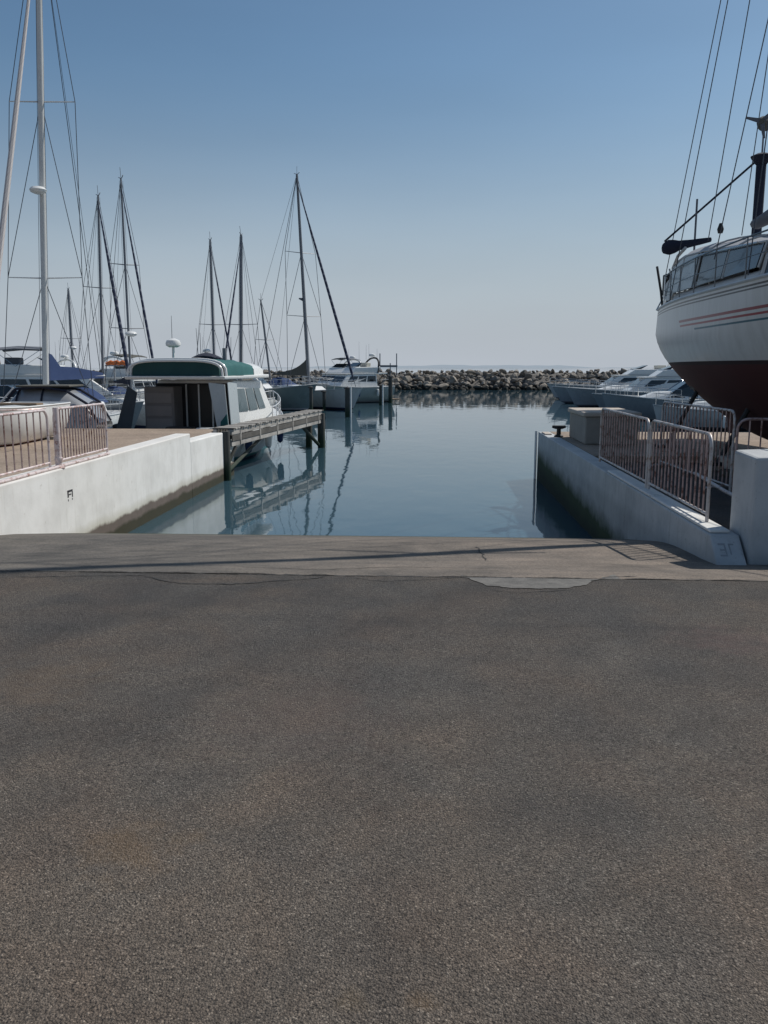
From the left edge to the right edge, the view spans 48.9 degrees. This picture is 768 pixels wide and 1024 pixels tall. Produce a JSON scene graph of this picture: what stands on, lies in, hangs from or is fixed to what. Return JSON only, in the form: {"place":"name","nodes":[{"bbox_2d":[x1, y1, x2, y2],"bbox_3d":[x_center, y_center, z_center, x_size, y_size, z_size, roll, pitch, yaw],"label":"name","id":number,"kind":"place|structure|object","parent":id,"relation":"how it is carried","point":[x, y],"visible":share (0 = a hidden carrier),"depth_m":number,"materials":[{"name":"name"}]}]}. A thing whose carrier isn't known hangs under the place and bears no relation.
{"place":"outdoors","nodes":[
{"label":"outdoors","id":0,"kind":"place"},
{"bbox_2d":[0,407,45,410],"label":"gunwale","id":1,"kind":"object","parent":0,"point":[21,409],"visible":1,"depth_m":16.51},
{"bbox_2d":[0,428,212,478],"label":"quay","id":2,"kind":"structure","parent":0,"point":[118,438],"depth_m":18.36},
{"bbox_2d":[0,402,70,446],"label":"boat","id":3,"kind":"object","parent":2,"relation":"on","point":[49,406],"visible":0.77,"depth_m":18.41,"materials":[{"name":"paint"}]},
{"bbox_2d":[0,432,233,573],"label":"slipway wall","id":4,"kind":"structure","parent":2,"relation":"attached to","point":[127,489],"depth_m":14.43,"materials":[{"name":"concrete"}]},
{"bbox_2d":[0,409,50,475],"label":"crowd barrier","id":5,"kind":"object","parent":4,"relation":"on","point":[10,414],"visible":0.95,"depth_m":11.55,"materials":[{"name":"grey metal"}]},
{"bbox_2d":[0,452,110,483],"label":"kerb rail","id":6,"kind":"object","parent":4,"relation":"on","point":[47,469],"visible":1,"depth_m":12.01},
{"bbox_2d":[52,407,64,468],"bbox_3d":[-4.746,-1.074,12.277,0.170,0.880,0.166,1,10,3],"label":"fence post","id":7,"kind":"object","parent":4,"relation":"on","point":[58,458],"visible":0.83,"depth_m":12.25,"materials":[{"name":"grey metal"}]},
{"bbox_2d":[52,403,107,465],"bbox_3d":[-4.774,-1.261,13.374,0.038,0.859,2.018,1,10,3],"label":"crowd barrier","id":8,"kind":"object","parent":4,"relation":"on","point":[104,416],"visible":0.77,"depth_m":13.40,"materials":[{"name":"grey metal"}]},
{"bbox_2d":[0,571,767,1023],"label":"tarmac","id":9,"kind":"structure","parent":0,"point":[306,799],"depth_m":3.27,"materials":[{"name":"grey asphalt"}]},
{"bbox_2d":[22,575,124,576],"bbox_3d":[-2.577,0.542,7.194,1.074,0.012,0.046,-1,10,-6],"label":"pavement crack","id":10,"kind":"object","parent":9,"relation":"on","point":[81,575],"visible":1,"depth_m":7.21,"materials":[{"name":"black asphalt"}]},
{"bbox_2d":[145,575,323,584],"bbox_3d":[-1.271,0.567,7.028,1.544,0.030,0.398,0,10,0],"label":"pavement crack","id":11,"kind":"object","parent":9,"relation":"on","point":[235,583],"visible":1,"depth_m":6.97,"materials":[{"name":"black asphalt"}]},
{"bbox_2d":[0,533,767,580],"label":"slipway","id":12,"kind":"structure","parent":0,"point":[570,558],"depth_m":8.73,"materials":[{"name":"concrete"}]},
{"bbox_2d":[82,571,114,571],"bbox_3d":[-2.503,0.520,7.422,0.364,0.004,0.057,1,10,3],"label":"tarmac lip","id":13,"kind":"object","parent":12,"relation":"on","point":[97,571],"visible":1,"depth_m":7.41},
{"bbox_2d":[7,570,754,580],"bbox_3d":[-0.307,0.544,7.285,9.200,0.007,0.080,1,10,3],"label":"pavement joint","id":14,"kind":"object","parent":12,"relation":"on","point":[445,576],"visible":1,"depth_m":7.23,"materials":[{"name":"black asphalt"}]},
{"bbox_2d":[461,574,619,588],"bbox_3d":[1.348,0.579,7.034,1.358,0.054,0.659,0,10,-2],"label":"cement patch","id":15,"kind":"object","parent":12,"relation":"on","point":[539,583],"visible":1,"depth_m":6.97,"materials":[{"name":"grey concrete"}]},
{"bbox_2d":[591,576,634,580],"bbox_3d":[1.935,0.557,7.211,0.524,0.023,0.110,-5,11,-28],"label":"pavement crack","id":16,"kind":"object","parent":12,"relation":"on","point":[618,576],"visible":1,"depth_m":7.27,"materials":[{"name":"grey concrete"}]},
{"bbox_2d":[730,449,767,564],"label":"concrete block","id":17,"kind":"structure","parent":12,"relation":"on","point":[749,516],"depth_m":8.25,"materials":[{"name":"white concrete"}]},
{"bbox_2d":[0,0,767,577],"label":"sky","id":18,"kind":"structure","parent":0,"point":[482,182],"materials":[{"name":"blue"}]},
{"bbox_2d":[379,353,396,374],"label":"railing","id":19,"kind":"object","parent":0,"point":[390,365],"visible":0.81,"depth_m":106.46,"materials":[{"name":"metal"}]},
{"bbox_2d":[82,368,748,537],"bbox_3d":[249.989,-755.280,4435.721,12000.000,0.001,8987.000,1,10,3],"label":"sea water","id":20,"kind":"structure","parent":0,"point":[441,463],"depth_m":22.54,"materials":[{"name":"blue liquid"}]},
{"bbox_2d":[0,384,116,428],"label":"cuddy boat","id":21,"kind":"object","parent":20,"relation":"on","point":[50,393],"visible":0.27,"depth_m":24.14,"materials":[{"name":"paint"}]},
{"bbox_2d":[0,0,125,424],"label":"sailing yacht","id":22,"kind":"object","parent":20,"relation":"on","point":[53,369],"visible":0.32,"depth_m":30.31,"materials":[{"name":"paint"}]},
{"bbox_2d":[55,343,75,366],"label":"motor yacht","id":23,"kind":"object","parent":20,"relation":"on","point":[64,359],"visible":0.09,"depth_m":60.84,"materials":[{"name":"paint"}]},
{"bbox_2d":[0,384,144,428],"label":"motor yacht","id":24,"kind":"object","parent":20,"relation":"on","point":[138,404],"visible":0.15,"depth_m":36.81,"materials":[{"name":"paint"}]},
{"bbox_2d":[59,283,85,368],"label":"sailing yacht","id":25,"kind":"object","parent":20,"relation":"on","point":[73,347],"visible":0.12,"depth_m":69.89,"materials":[{"name":"paint"}]},
{"bbox_2d":[0,346,155,399],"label":"motor yacht","id":26,"kind":"object","parent":20,"relation":"on","point":[28,375],"visible":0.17,"depth_m":43.13,"materials":[{"name":"paint"}]},
{"bbox_2d":[77,186,137,402],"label":"sailing yacht","id":27,"kind":"object","parent":20,"relation":"on","point":[99,250],"visible":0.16,"depth_m":45.30,"materials":[{"name":"paint"}]},
{"bbox_2d":[103,333,155,390],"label":"motor yacht","id":28,"kind":"object","parent":20,"relation":"on","point":[109,372],"visible":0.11,"depth_m":53.01,"materials":[{"name":"paint"}]},
{"bbox_2d":[104,172,157,428],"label":"sailing yacht","id":29,"kind":"object","parent":20,"relation":"on","point":[141,422],"visible":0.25,"depth_m":41.55,"materials":[{"name":"paint"}]},
{"bbox_2d":[105,360,124,385],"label":"life raft","id":30,"kind":"object","parent":29,"relation":"on","point":[118,363],"visible":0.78,"depth_m":45.16,"materials":[{"name":"orange plastic"}]},
{"bbox_2d":[116,317,282,460],"bbox_3d":[-5.263,-3.949,28.668,3.692,4.905,9.419,2,10,10],"label":"cabin cruiser","id":31,"kind":"object","parent":20,"relation":"on","point":[201,391],"visible":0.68,"depth_m":25.09,"materials":[{"name":"paint"}]},
{"bbox_2d":[196,231,235,379],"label":"sailing yacht","id":32,"kind":"object","parent":20,"relation":"on","point":[211,265],"visible":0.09,"depth_m":54.27,"materials":[{"name":"paint"}]},
{"bbox_2d":[223,230,276,405],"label":"sailing yacht","id":33,"kind":"object","parent":20,"relation":"on","point":[240,324],"visible":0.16,"depth_m":52.37,"materials":[{"name":"paint"}]},
{"bbox_2d":[202,337,316,410],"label":"motor yacht","id":34,"kind":"object","parent":20,"relation":"on","point":[294,397],"visible":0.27,"depth_m":57.20,"materials":[{"name":"paint"}]},
{"bbox_2d":[213,410,324,480],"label":"timber pier","id":35,"kind":"structure","parent":20,"relation":"in","point":[248,434],"depth_m":24.77,"materials":[{"name":"grey wood"}]},
{"bbox_2d":[254,173,361,409],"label":"sailing yacht","id":36,"kind":"object","parent":20,"relation":"on","point":[335,399],"visible":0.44,"depth_m":59.88,"materials":[{"name":"paint"}]},
{"bbox_2d":[308,386,312,409],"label":"mooring pile","id":37,"kind":"object","parent":20,"relation":"in","point":[310,397],"visible":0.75,"depth_m":54.81,"materials":[{"name":"black wood"}]},
{"bbox_2d":[321,390,325,409],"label":"mooring pile","id":38,"kind":"object","parent":20,"relation":"in","point":[324,398],"visible":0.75,"depth_m":57.77,"materials":[{"name":"black wood"}]},
{"bbox_2d":[301,354,360,384],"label":"motor yacht","id":39,"kind":"object","parent":20,"relation":"on","point":[330,373],"visible":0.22,"depth_m":79.24,"materials":[{"name":"paint"}]},
{"bbox_2d":[344,386,351,416],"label":"mooring pile","id":40,"kind":"object","parent":20,"relation":"in","point":[348,401],"visible":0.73,"depth_m":49.69,"materials":[{"name":"grey metal"}]},
{"bbox_2d":[303,353,399,402],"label":"motor yacht","id":41,"kind":"object","parent":20,"relation":"on","point":[365,373],"visible":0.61,"depth_m":69.83,"materials":[{"name":"paint"}]},
{"bbox_2d":[378,384,382,404],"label":"mooring pile","id":42,"kind":"object","parent":20,"relation":"in","point":[380,394],"visible":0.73,"depth_m":65.43,"materials":[{"name":"grey wood"}]},
{"bbox_2d":[388,375,391,402],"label":"mooring pile","id":43,"kind":"object","parent":20,"relation":"in","point":[389,388],"visible":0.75,"depth_m":69.25,"materials":[{"name":"black wood"}]},
{"bbox_2d":[271,372,621,389],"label":"rock breakwater","id":44,"kind":"object","parent":20,"relation":"in","point":[459,385],"visible":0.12,"depth_m":113.09,"materials":[{"name":"grey stone"}]},
{"bbox_2d":[92,368,631,385],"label":"breakwater rubble","id":45,"kind":"object","parent":44,"relation":"on","point":[590,376],"visible":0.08,"depth_m":113.37,"materials":[{"name":"stone"}]},
{"bbox_2d":[392,378,399,382],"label":"boulder","id":46,"kind":"object","parent":44,"relation":"on","point":[395,380],"visible":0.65,"depth_m":112.61,"materials":[{"name":"stone"}]},
{"bbox_2d":[399,380,406,385],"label":"boulder","id":47,"kind":"object","parent":44,"relation":"on","point":[403,382],"visible":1,"depth_m":111.81,"materials":[{"name":"stone"}]},
{"bbox_2d":[402,376,411,382],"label":"boulder","id":48,"kind":"object","parent":44,"relation":"on","point":[408,379],"visible":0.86,"depth_m":112.24,"materials":[{"name":"stone"}]},
{"bbox_2d":[437,385,446,389],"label":"boulder","id":49,"kind":"object","parent":44,"relation":"on","point":[442,387],"visible":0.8,"depth_m":110.40,"materials":[{"name":"stone"}]},
{"bbox_2d":[446,379,454,384],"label":"boulder","id":50,"kind":"object","parent":44,"relation":"on","point":[451,381],"visible":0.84,"depth_m":112.17,"materials":[{"name":"stone"}]},
{"bbox_2d":[467,369,475,374],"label":"boulder","id":51,"kind":"object","parent":44,"relation":"on","point":[469,371],"visible":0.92,"depth_m":114.36,"materials":[{"name":"stone"}]},
{"bbox_2d":[473,385,483,389],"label":"boulder","id":52,"kind":"object","parent":44,"relation":"on","point":[478,387],"visible":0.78,"depth_m":110.10,"materials":[{"name":"stone"}]},
{"bbox_2d":[489,376,499,383],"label":"boulder","id":53,"kind":"object","parent":44,"relation":"on","point":[494,379],"visible":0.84,"depth_m":111.95,"materials":[{"name":"stone"}]},
{"bbox_2d":[499,369,506,373],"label":"boulder","id":54,"kind":"object","parent":44,"relation":"on","point":[503,371],"visible":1,"depth_m":114.29,"materials":[{"name":"stone"}]},
{"bbox_2d":[511,378,519,382],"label":"boulder","id":55,"kind":"object","parent":44,"relation":"on","point":[514,380],"visible":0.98,"depth_m":112.06,"materials":[{"name":"stone"}]},
{"bbox_2d":[519,370,526,376],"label":"boulder","id":56,"kind":"object","parent":44,"relation":"on","point":[523,373],"visible":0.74,"depth_m":113.56,"materials":[{"name":"stone"}]},
{"bbox_2d":[524,373,531,379],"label":"boulder","id":57,"kind":"object","parent":44,"relation":"on","point":[527,376],"visible":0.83,"depth_m":112.50,"materials":[{"name":"stone"}]},
{"bbox_2d":[552,380,628,402],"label":"motor yacht","id":58,"kind":"object","parent":20,"relation":"on","point":[562,393],"visible":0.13,"depth_m":69.04,"materials":[{"name":"paint"}]},
{"bbox_2d":[547,364,673,398],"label":"motor yacht","id":59,"kind":"object","parent":20,"relation":"on","point":[631,375],"visible":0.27,"depth_m":76.77,"materials":[{"name":"paint"}]},
{"bbox_2d":[565,366,681,406],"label":"motor yacht","id":60,"kind":"object","parent":20,"relation":"on","point":[665,377],"visible":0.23,"depth_m":61.48,"materials":[{"name":"paint"}]},
{"bbox_2d":[591,385,699,407],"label":"motor yacht","id":61,"kind":"object","parent":20,"relation":"on","point":[598,397],"visible":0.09,"depth_m":54.59,"materials":[{"name":"paint"}]},
{"bbox_2d":[602,380,704,420],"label":"motor yacht","id":62,"kind":"object","parent":20,"relation":"on","point":[643,405],"visible":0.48,"depth_m":46.28,"materials":[{"name":"paint"}]},
{"bbox_2d":[652,393,747,430],"bbox_3d":[15.774,-5.619,39.639,6.317,4.600,2.514,0,10,-1],"label":"motor yacht","id":63,"kind":"object","parent":20,"relation":"on","point":[658,410],"visible":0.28,"depth_m":39.27,"materials":[{"name":"paint"}]},
{"bbox_2d":[260,365,635,367],"bbox_3d":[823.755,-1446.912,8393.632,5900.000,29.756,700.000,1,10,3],"label":"hills","id":64,"kind":"structure","parent":0,"point":[493,366],"depth_m":8043.77,"materials":[{"name":"grey"}]},
{"bbox_2d":[551,432,767,462],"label":"quay","id":65,"kind":"structure","parent":0,"point":[754,443],"depth_m":17.92,"materials":[{"name":"beige concrete"}]},
{"bbox_2d":[568,408,641,444],"bbox_3d":[4.981,-1.979,19.296,1.240,0.700,2.200,1,10,3],"label":"concrete chest","id":66,"kind":"object","parent":65,"relation":"on","point":[584,426],"visible":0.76,"depth_m":18.30,"materials":[{"name":"grey concrete"}]},
{"bbox_2d":[537,432,746,580],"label":"slipway wall","id":67,"kind":"structure","parent":65,"relation":"attached to","point":[593,496],"depth_m":12.56,"materials":[{"name":"white concrete"}]},
{"bbox_2d":[534,431,537,478],"bbox_3d":[3.985,-1.129,22.271,0.065,2.020,0.065,-3,10,-19],"label":"corner fender","id":68,"kind":"object","parent":67,"relation":"attached to","point":[535,454],"visible":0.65,"depth_m":22.19,"materials":[{"name":"grey metal"}]},
{"bbox_2d":[552,425,565,436],"bbox_3d":[4.212,-1.948,20.361,0.304,0.280,0.218,-5,11,-28],"label":"mooring bollard","id":69,"kind":"object","parent":67,"relation":"on","point":[558,428],"visible":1,"depth_m":20.31,"materials":[{"name":"black metal"}]},
{"bbox_2d":[599,408,649,487],"bbox_3d":[3.657,-1.067,13.013,0.038,0.939,3.258,1,10,3],"label":"crowd barrier","id":70,"kind":"object","parent":67,"relation":"on","point":[647,421],"visible":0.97,"depth_m":12.77,"materials":[{"name":"silver metal"}]},
{"bbox_2d":[647,420,712,521],"bbox_3d":[3.493,-0.569,10.095,0.038,0.939,2.488,1,10,3],"label":"crowd barrier","id":71,"kind":"object","parent":67,"relation":"on","point":[693,430],"visible":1,"depth_m":9.88,"materials":[{"name":"silver metal"}]},
{"bbox_2d":[654,0,767,465],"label":"beached yacht","id":72,"kind":"object","parent":65,"relation":"on","point":[712,331],"visible":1,"depth_m":14.77,"materials":[{"name":"paint"}]},
{"bbox_2d":[667,259,683,294],"bbox_3d":[6.324,-5.112,18.329,0.128,0.723,0.800,1,10,3],"label":"side window","id":73,"kind":"structure","parent":72,"relation":"in","point":[677,276],"depth_m":18.24,"materials":[{"name":"glass"}]},
{"bbox_2d":[678,253,698,290],"bbox_3d":[6.271,-4.950,17.394,0.128,0.719,0.900,1,10,3],"label":"side window","id":74,"kind":"structure","parent":72,"relation":"in","point":[688,269],"depth_m":17.38,"materials":[{"name":"glass"}]},
{"bbox_2d":[696,249,728,285],"bbox_3d":[6.188,-4.668,15.923,0.128,0.659,1.400,1,10,3],"label":"side window","id":75,"kind":"structure","parent":72,"relation":"in","point":[708,262],"depth_m":15.96,"materials":[{"name":"glass"}]},
{"bbox_2d":[723,242,764,277],"bbox_3d":[6.098,-4.332,14.335,0.128,0.532,1.550,1,10,3],"label":"side window","id":76,"kind":"structure","parent":72,"relation":"in","point":[738,253],"depth_m":14.39,"materials":[{"name":"glass"}]},
{"bbox_2d":[606,462,732,529],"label":"yard tarmac","id":77,"kind":"structure","parent":0,"point":[720,508],"depth_m":12.34,"materials":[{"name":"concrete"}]},
{"bbox_2d":[651,401,735,491],"bbox_3d":[5.031,-1.156,13.769,0.564,1.179,3.390,0,10,1],"label":"crowd barrier","id":78,"kind":"object","parent":77,"relation":"on","point":[731,411],"visible":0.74,"depth_m":13.17,"materials":[{"name":"grey metal"}]},
{"bbox_2d":[693,472,731,496],"bbox_3d":[4.377,-0.326,11.074,0.108,0.218,1.616,0,10,-3],"label":"pipe rail","id":79,"kind":"object","parent":77,"relation":"on","point":[722,489],"visible":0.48,"depth_m":10.99,"materials":[{"name":"grey metal"}]},
{"bbox_2d":[717,455,733,470],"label":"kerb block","id":80,"kind":"structure","parent":77,"relation":"on","point":[725,460],"depth_m":14.23,"materials":[{"name":"concrete"}]},
{"bbox_2d":[731,418,767,500],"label":"crowd barrier","id":81,"kind":"object","parent":77,"relation":"on","point":[741,422],"visible":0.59,"depth_m":11.16,"materials":[{"name":"silver metal"}]},
{"bbox_2d":[717,469,732,475],"bbox_3d":[5.666,-0.647,13.893,0.347,0.115,0.368,6,12,33],"label":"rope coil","id":82,"kind":"object","parent":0,"point":[724,472],"visible":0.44,"depth_m":13.79,"materials":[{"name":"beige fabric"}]}
]}

